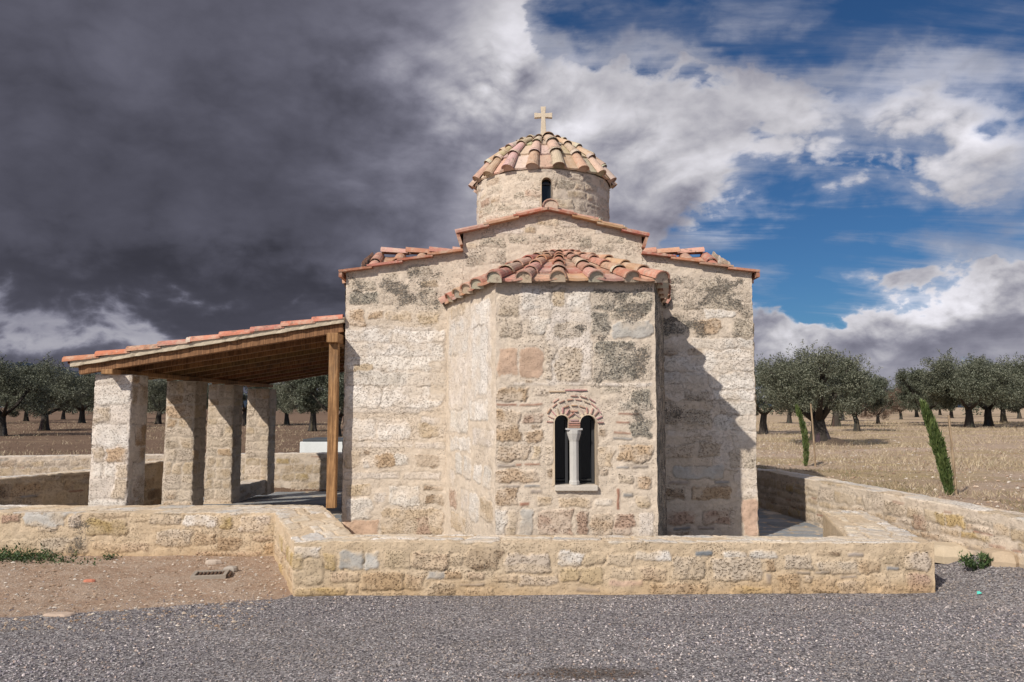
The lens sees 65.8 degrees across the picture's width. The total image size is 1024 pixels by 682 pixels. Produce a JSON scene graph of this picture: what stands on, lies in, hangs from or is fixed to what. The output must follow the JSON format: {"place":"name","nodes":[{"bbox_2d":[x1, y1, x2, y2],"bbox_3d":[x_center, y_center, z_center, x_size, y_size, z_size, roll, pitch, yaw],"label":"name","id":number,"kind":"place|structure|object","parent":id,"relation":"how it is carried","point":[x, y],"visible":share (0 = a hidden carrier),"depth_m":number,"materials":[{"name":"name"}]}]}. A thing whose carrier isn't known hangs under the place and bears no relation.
{"place":"outdoors","nodes":[
{"label":"outdoors","id":0,"kind":"place"},
{"bbox_2d":[0,362,340,407],"bbox_3d":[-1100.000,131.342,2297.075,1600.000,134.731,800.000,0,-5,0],"label":"hills","id":1,"kind":"structure","parent":0,"point":[244,402],"depth_m":2214.89,"materials":[{"name":"green plant"}]},
{"bbox_2d":[155,491,822,536],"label":"paving","id":2,"kind":"structure","parent":0,"point":[771,523],"depth_m":12.05,"materials":[{"name":"grey stone"}]},
{"bbox_2d":[62,314,344,507],"bbox_3d":[-3.809,1.358,12.877,3.459,2.860,6.890,0,-5,0],"label":"porch","id":3,"kind":"object","parent":2,"relation":"on","point":[234,362],"visible":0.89,"depth_m":11.05,"materials":[{"name":"beige stone"}]},
{"bbox_2d":[0,408,1023,681],"bbox_3d":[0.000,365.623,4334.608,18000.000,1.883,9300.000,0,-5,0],"label":"ground","id":4,"kind":"structure","parent":0,"point":[102,582],"depth_m":6.31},
{"bbox_2d":[0,385,52,420],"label":"olive tree","id":5,"kind":"object","parent":4,"relation":"on","point":[25,418],"depth_m":69.56,"materials":[{"name":"green plant"}]},
{"bbox_2d":[0,351,63,435],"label":"olive tree","id":6,"kind":"object","parent":4,"relation":"on","point":[33,379],"visible":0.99,"depth_m":33.66,"materials":[{"name":"green plant"}]},
{"bbox_2d":[0,357,94,430],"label":"olive tree","id":7,"kind":"object","parent":4,"relation":"on","point":[72,385],"visible":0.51,"depth_m":41.59,"materials":[{"name":"green plant"}]},
{"bbox_2d":[43,612,75,616],"bbox_3d":[-3.718,2.244,6.493,0.254,0.030,0.111,0,-5,0],"label":"flat stone","id":8,"kind":"object","parent":4,"relation":"on","point":[60,614],"visible":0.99,"depth_m":6.46,"materials":[{"name":"beige stone"}]},
{"bbox_2d":[0,542,122,566],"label":"weeds","id":9,"kind":"object","parent":4,"relation":"on","point":[16,555],"visible":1,"depth_m":8.61,"materials":[{"name":"green plant"}]},
{"bbox_2d":[49,403,87,419],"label":"olive tree","id":10,"kind":"object","parent":4,"relation":"on","point":[63,414],"visible":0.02,"depth_m":77.58,"materials":[{"name":"green plant"}]},
{"bbox_2d":[48,368,99,422],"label":"olive tree","id":11,"kind":"object","parent":4,"relation":"on","point":[82,409],"visible":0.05,"depth_m":59.51,"materials":[{"name":"green plant"}]},
{"bbox_2d":[0,460,163,505],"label":"side wall","id":12,"kind":"structure","parent":4,"relation":"on","point":[69,487],"depth_m":10.98,"materials":[{"name":"beige stone"}]},
{"bbox_2d":[83,579,95,581],"bbox_3d":[-4.083,2.318,7.647,0.121,0.034,0.055,0,-5,0],"label":"tile fragment","id":13,"kind":"object","parent":4,"relation":"on","point":[89,580],"visible":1,"depth_m":7.63,"materials":[{"name":"ceramic"}]},
{"bbox_2d":[78,372,104,406],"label":"olive tree","id":14,"kind":"object","parent":4,"relation":"on","point":[88,398],"visible":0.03,"depth_m":48.49,"materials":[{"name":"green plant"}]},
{"bbox_2d":[147,379,181,423],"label":"olive tree","id":15,"kind":"object","parent":4,"relation":"on","point":[155,386],"visible":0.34,"depth_m":56.63,"materials":[{"name":"green plant"}]},
{"bbox_2d":[0,452,342,489],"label":"retaining wall","id":16,"kind":"structure","parent":4,"relation":"on","point":[298,471],"depth_m":17.11,"materials":[{"name":"beige stone"}]},
{"bbox_2d":[160,379,218,407],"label":"olive tree","id":17,"kind":"object","parent":4,"relation":"on","point":[207,395],"visible":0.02,"depth_m":64.42,"materials":[{"name":"green plant"}]},
{"bbox_2d":[190,569,232,579],"bbox_3d":[-2.982,2.324,7.866,0.361,0.042,0.280,1,-5,-12],"label":"drain","id":18,"kind":"object","parent":4,"relation":"on","point":[197,575],"visible":1,"depth_m":7.82,"materials":[{"name":"concrete"}]},
{"bbox_2d":[205,559,221,564],"bbox_3d":[-3.179,2.358,8.427,0.182,0.061,0.079,0,-5,0],"label":"loose stone","id":19,"kind":"object","parent":4,"relation":"on","point":[212,561],"visible":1,"depth_m":8.40,"materials":[{"name":"beige stone"}]},
{"bbox_2d":[223,566,238,572],"bbox_3d":[-2.871,2.335,8.089,0.139,0.068,0.098,-1,-5,15],"label":"loose stone","id":20,"kind":"object","parent":4,"relation":"on","point":[234,568],"visible":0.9,"depth_m":8.06,"materials":[{"name":"beige stone"}]},
{"bbox_2d":[215,383,273,425],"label":"olive tree","id":21,"kind":"object","parent":4,"relation":"on","point":[244,414],"visible":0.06,"depth_m":51.64,"materials":[{"name":"green plant"}]},
{"bbox_2d":[271,382,317,424],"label":"olive tree","id":22,"kind":"object","parent":4,"relation":"on","point":[286,417],"visible":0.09,"depth_m":55.52,"materials":[{"name":"green plant"}]},
{"bbox_2d":[274,381,342,430],"bbox_3d":[-10.026,2.575,40.020,4.668,4.313,4.663,0,-5,-5],"label":"olive tree","id":23,"kind":"object","parent":4,"relation":"on","point":[286,398],"visible":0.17,"depth_m":39.09,"materials":[{"name":"green plant"}]},
{"bbox_2d":[289,372,343,436],"bbox_3d":[-7.333,2.408,32.734,3.840,3.462,3.862,1,-5,-13],"label":"olive tree","id":24,"kind":"object","parent":4,"relation":"on","point":[307,388],"visible":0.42,"depth_m":32.27,"materials":[{"name":"green plant"}]},
{"bbox_2d":[300,437,342,452],"bbox_3d":[-4.071,2.711,19.401,1.920,0.649,1.320,0,-5,0],"label":"tank","id":25,"kind":"object","parent":4,"relation":"on","point":[315,444],"visible":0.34,"depth_m":18.76,"materials":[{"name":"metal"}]},
{"bbox_2d":[0,504,935,596],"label":"stone wall","id":26,"kind":"structure","parent":4,"relation":"on","point":[316,550],"depth_m":7.25,"materials":[{"name":"beige stone"}]},
{"bbox_2d":[0,381,997,414],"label":"trees","id":27,"kind":"object","parent":4,"relation":"on","point":[91,410],"visible":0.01,"depth_m":126.73,"materials":[{"name":"green plant"}]},
{"bbox_2d":[0,439,1023,631],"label":"soil crumbs","id":28,"kind":"object","parent":4,"relation":"on","point":[197,589],"visible":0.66,"depth_m":7.89,"materials":[{"name":"soil"}]},
{"bbox_2d":[338,107,759,535],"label":"chapel","id":29,"kind":"structure","parent":4,"relation":"on","point":[546,347],"depth_m":9.67,"materials":[{"name":"stone"}]},
{"bbox_2d":[540,176,552,206],"bbox_3d":[0.474,-2.038,10.967,0.196,0.470,0.214,0,-5,0],"label":"drum window","id":30,"kind":"structure","parent":29,"relation":"in","point":[546,189],"depth_m":10.97,"materials":[{"name":"stone"}]},
{"bbox_2d":[547,390,603,490],"bbox_3d":[0.635,1.002,8.052,0.570,1.008,0.305,0,-5,0],"label":"twin window","id":31,"kind":"structure","parent":29,"relation":"in","point":[575,467],"depth_m":8.05,"materials":[{"name":"stone"}]},
{"bbox_2d":[763,389,791,422],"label":"olive tree","id":32,"kind":"object","parent":4,"relation":"on","point":[789,418],"visible":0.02,"depth_m":59.59,"materials":[{"name":"green plant"}]},
{"bbox_2d":[754,351,809,433],"bbox_3d":[11.394,2.402,35.836,4.643,3.989,4.354,1,-5,-11],"label":"olive tree","id":33,"kind":"object","parent":4,"relation":"on","point":[763,428],"visible":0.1,"depth_m":35.31,"materials":[{"name":"green plant"}]},
{"bbox_2d":[795,404,809,465],"bbox_3d":[6.009,1.954,16.355,0.306,1.368,0.203,-2,-5,24],"label":"young cypress","id":34,"kind":"object","parent":4,"relation":"on","point":[805,436],"visible":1,"depth_m":16.32,"materials":[{"name":"green plant"}]},
{"bbox_2d":[810,404,815,466],"bbox_3d":[6.166,1.952,16.193,0.092,1.330,0.040,0,-5,0],"label":"wooden stake","id":35,"kind":"object","parent":4,"relation":"on","point":[813,436],"visible":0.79,"depth_m":16.18,"materials":[{"name":"brown wood"}]},
{"bbox_2d":[754,340,873,445],"bbox_3d":[10.205,1.780,26.125,3.965,3.634,3.738,2,-5,-23],"label":"olive tree","id":36,"kind":"object","parent":4,"relation":"on","point":[795,390],"visible":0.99,"depth_m":25.38,"materials":[{"name":"green plant"}]},
{"bbox_2d":[817,396,857,420],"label":"olive tree","id":37,"kind":"object","parent":4,"relation":"on","point":[843,418],"visible":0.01,"depth_m":71.52,"materials":[{"name":"green plant"}]},
{"bbox_2d":[794,355,892,426],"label":"olive tree","id":38,"kind":"object","parent":4,"relation":"on","point":[836,421],"visible":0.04,"depth_m":49.49,"materials":[{"name":"green plant"}]},
{"bbox_2d":[825,370,892,431],"bbox_3d":[17.481,3.021,39.955,3.265,3.434,3.352,-3,-6,33],"label":"olive tree","id":39,"kind":"object","parent":4,"relation":"on","point":[877,389],"visible":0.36,"depth_m":39.29,"materials":[{"name":"green plant"}]},
{"bbox_2d":[859,386,908,423],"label":"tree","id":40,"kind":"object","parent":4,"relation":"on","point":[884,412],"visible":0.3,"depth_m":57.62,"materials":[{"name":"green plant"}]},
{"bbox_2d":[756,464,1023,511],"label":"ground weeds","id":41,"kind":"object","parent":4,"relation":"on","point":[906,490],"visible":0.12,"depth_m":12.31,"materials":[{"name":"plant"}]},
{"bbox_2d":[757,468,1023,558],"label":"garden wall","id":42,"kind":"structure","parent":4,"relation":"on","point":[974,529],"depth_m":9.28,"materials":[{"name":"beige stone"}]},
{"bbox_2d":[886,389,913,418],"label":"olive tree","id":43,"kind":"object","parent":4,"relation":"on","point":[900,415],"visible":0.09,"depth_m":79.58,"materials":[{"name":"green plant"}]},
{"bbox_2d":[895,396,939,416],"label":"olive tree","id":44,"kind":"object","parent":4,"relation":"on","point":[917,414],"visible":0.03,"depth_m":99.40,"materials":[{"name":"green plant"}]},
{"bbox_2d":[889,365,956,412],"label":"olive tree","id":45,"kind":"object","parent":4,"relation":"on","point":[951,409],"visible":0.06,"depth_m":59.60,"materials":[{"name":"green plant"}]},
{"bbox_2d":[893,367,955,425],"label":"olive tree","id":46,"kind":"object","parent":4,"relation":"on","point":[909,388],"visible":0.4,"depth_m":51.89,"materials":[{"name":"green plant"}]},
{"bbox_2d":[919,398,955,494],"bbox_3d":[5.846,1.480,10.865,0.416,1.401,0.226,-2,-5,18],"label":"young cypress","id":47,"kind":"object","parent":4,"relation":"on","point":[937,444],"visible":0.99,"depth_m":10.82,"materials":[{"name":"green plant"}]},
{"bbox_2d":[926,400,972,417],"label":"olive tree","id":48,"kind":"object","parent":4,"relation":"on","point":[951,414],"visible":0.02,"depth_m":89.42,"materials":[{"name":"green plant"}]},
{"bbox_2d":[932,541,969,563],"bbox_3d":[4.582,2.220,8.347,0.501,0.176,0.478,0,-5,0],"label":"kerb stone","id":49,"kind":"object","parent":4,"relation":"on","point":[946,552],"visible":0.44,"depth_m":8.16,"materials":[{"name":"beige stone"}]},
{"bbox_2d":[947,415,957,494],"bbox_3d":[6.045,1.585,10.855,0.091,1.137,0.040,0,-5,0],"label":"wooden stake","id":50,"kind":"object","parent":4,"relation":"on","point":[952,455],"visible":0.79,"depth_m":10.84,"materials":[{"name":"brown wood"}]},
{"bbox_2d":[919,348,1023,427],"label":"olive tree","id":51,"kind":"object","parent":4,"relation":"on","point":[985,379],"visible":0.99,"depth_m":46.75,"materials":[{"name":"green plant"}]},
{"bbox_2d":[943,352,1023,426],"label":"olive tree","id":52,"kind":"object","parent":4,"relation":"on","point":[988,420],"visible":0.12,"depth_m":50.83,"materials":[{"name":"green plant"}]},
{"bbox_2d":[968,398,1023,422],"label":"olive tree","id":53,"kind":"object","parent":4,"relation":"on","point":[1003,417],"visible":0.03,"depth_m":61.59,"materials":[{"name":"green plant"}]},
{"bbox_2d":[979,547,1018,567],"bbox_3d":[4.843,2.138,7.798,0.374,0.175,0.419,0,-5,0],"label":"kerb stone","id":54,"kind":"object","parent":4,"relation":"on","point":[1004,558],"visible":0.7,"depth_m":7.67,"materials":[{"name":"beige stone"}]},
{"bbox_2d":[998,401,1023,412],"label":"olive tree","id":55,"kind":"object","parent":4,"relation":"on","point":[1007,408],"visible":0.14,"depth_m":55.96,"materials":[{"name":"green plant"}]},
{"bbox_2d":[1017,407,1021,418],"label":"olive tree","id":56,"kind":"object","parent":4,"relation":"on","point":[1019,416],"depth_m":84.50,"materials":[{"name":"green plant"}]},
{"bbox_2d":[1018,556,1023,568],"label":"kerb stone","id":57,"kind":"object","parent":4,"relation":"on","point":[1021,562],"visible":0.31,"depth_m":7.59,"materials":[{"name":"beige stone"}]},
{"bbox_2d":[0,554,1023,681],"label":"gravel","id":58,"kind":"structure","parent":0,"point":[682,630],"depth_m":5.89,"materials":[{"name":"grey gravel"}]},
{"bbox_2d":[958,549,993,570],"bbox_3d":[4.553,2.155,7.759,0.380,0.208,0.214,0,-5,0],"label":"weed","id":59,"kind":"object","parent":58,"relation":"on","point":[972,564],"visible":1,"depth_m":7.72,"materials":[{"name":"green plant"}]},
{"bbox_2d":[0,420,1023,511],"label":"dry grass","id":60,"kind":"structure","parent":0,"point":[922,458],"depth_m":21.73,"materials":[{"name":"plant"}]},
{"bbox_2d":[0,0,1023,396],"label":"sky","id":61,"kind":"structure","parent":0,"point":[170,169],"materials":[{"name":"grey"}]},
{"bbox_2d":[758,399,1008,407],"bbox_3d":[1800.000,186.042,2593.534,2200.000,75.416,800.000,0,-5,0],"label":"hills","id":62,"kind":"structure","parent":0,"point":[959,406],"depth_m":2220.89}
]}

